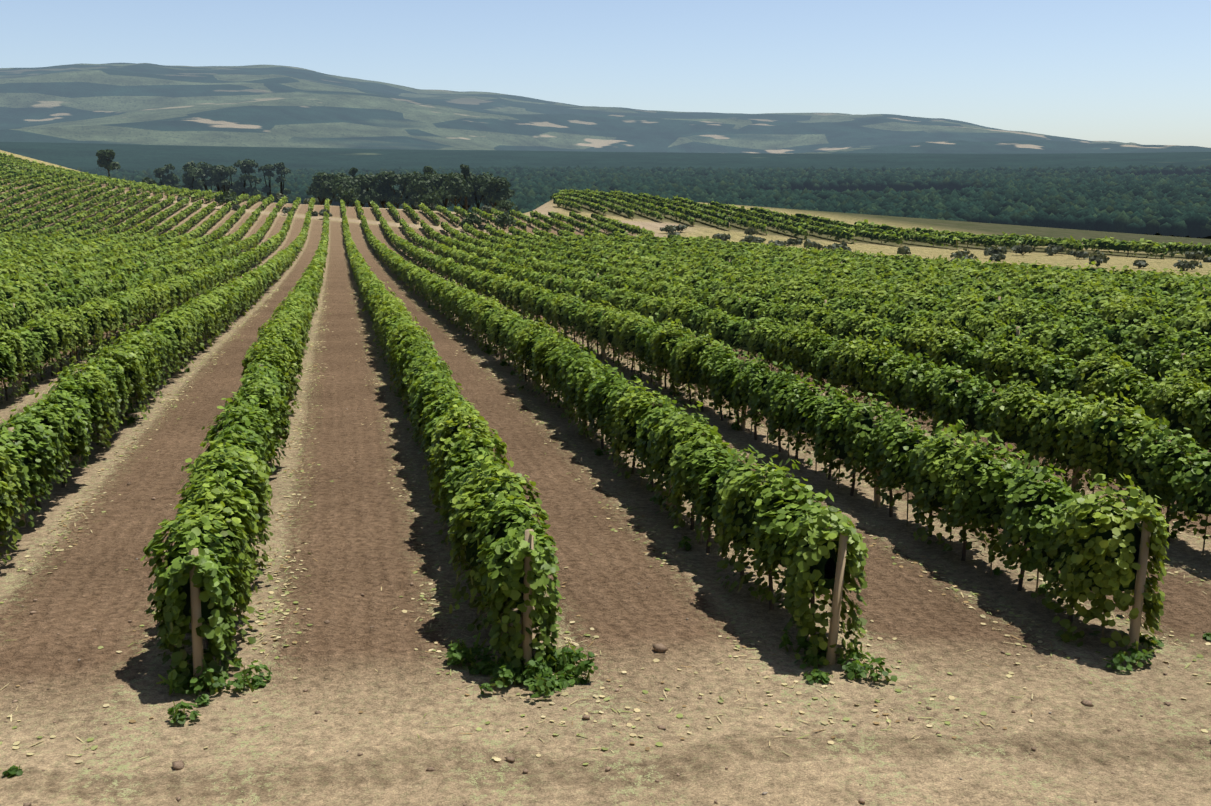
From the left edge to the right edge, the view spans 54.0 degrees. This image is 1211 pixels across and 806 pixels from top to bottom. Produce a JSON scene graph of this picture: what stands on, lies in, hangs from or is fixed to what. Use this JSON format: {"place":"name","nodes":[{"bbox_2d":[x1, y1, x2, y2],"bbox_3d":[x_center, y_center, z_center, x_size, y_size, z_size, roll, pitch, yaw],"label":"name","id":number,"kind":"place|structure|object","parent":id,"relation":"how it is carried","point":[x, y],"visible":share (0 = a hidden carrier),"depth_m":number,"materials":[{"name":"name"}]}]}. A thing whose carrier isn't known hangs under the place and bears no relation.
{"place":"outdoors","nodes":[
{"label":"outdoors","id":0,"kind":"place"},
{"bbox_2d":[0,63,1210,805],"bbox_3d":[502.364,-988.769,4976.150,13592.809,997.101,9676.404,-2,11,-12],"label":"ground","id":1,"kind":"structure","parent":0,"point":[356,525],"depth_m":13.66,"materials":[{"name":"soil"}]},
{"bbox_2d":[3,155,1204,690],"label":"vineyard posts","id":2,"kind":"object","parent":1,"relation":"on","point":[835,609],"visible":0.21,"depth_m":11.61,"materials":[{"name":"brown wood"}]},
{"bbox_2d":[1,259,1207,646],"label":"vine trunks","id":3,"kind":"object","parent":1,"relation":"on","point":[625,463],"depth_m":21.78,"materials":[{"name":"brown wood"}]},
{"bbox_2d":[0,305,1210,776],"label":"weeds","id":4,"kind":"object","parent":1,"relation":"on","point":[538,675],"visible":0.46,"depth_m":11.30,"materials":[{"name":"green plant"}]},
{"bbox_2d":[0,286,1210,769],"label":"leaf litter","id":5,"kind":"object","parent":1,"relation":"on","point":[998,610],"visible":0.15,"depth_m":13.19,"materials":[{"name":"brown plant"}]},
{"bbox_2d":[4,387,1210,805],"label":"stones","id":6,"kind":"object","parent":1,"relation":"on","point":[660,647],"visible":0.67,"depth_m":10.53,"materials":[{"name":"beige stone"}]},
{"bbox_2d":[76,164,1210,237],"bbox_3d":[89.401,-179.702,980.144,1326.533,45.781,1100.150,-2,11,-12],"label":"forest","id":7,"kind":"object","parent":1,"relation":"on","point":[1151,200],"visible":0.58,"depth_m":800.23,"materials":[{"name":"green plant"}]},
{"bbox_2d":[96,149,1210,270],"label":"tree foliage","id":8,"kind":"object","parent":1,"relation":"on","point":[428,187],"visible":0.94,"depth_m":332.08,"materials":[{"name":"green plant"}]},
{"bbox_2d":[0,153,1210,647],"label":"vine","id":9,"kind":"object","parent":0,"point":[822,565],"depth_m":28.01,"materials":[{"name":"green plant"}]},
{"bbox_2d":[0,313,1210,684],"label":"vine leaves","id":10,"kind":"object","parent":9,"relation":"on","point":[492,579],"visible":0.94,"depth_m":15.90,"materials":[{"name":"green plant"}]},
{"bbox_2d":[0,152,1210,399],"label":"vine leaves","id":11,"kind":"object","parent":9,"relation":"on","point":[296,308],"visible":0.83,"depth_m":58.37,"materials":[{"name":"green plant"}]},
{"bbox_2d":[0,0,1210,147],"label":"sky","id":12,"kind":"structure","parent":0,"point":[1125,71],"materials":[{"name":"blue"}]}
]}

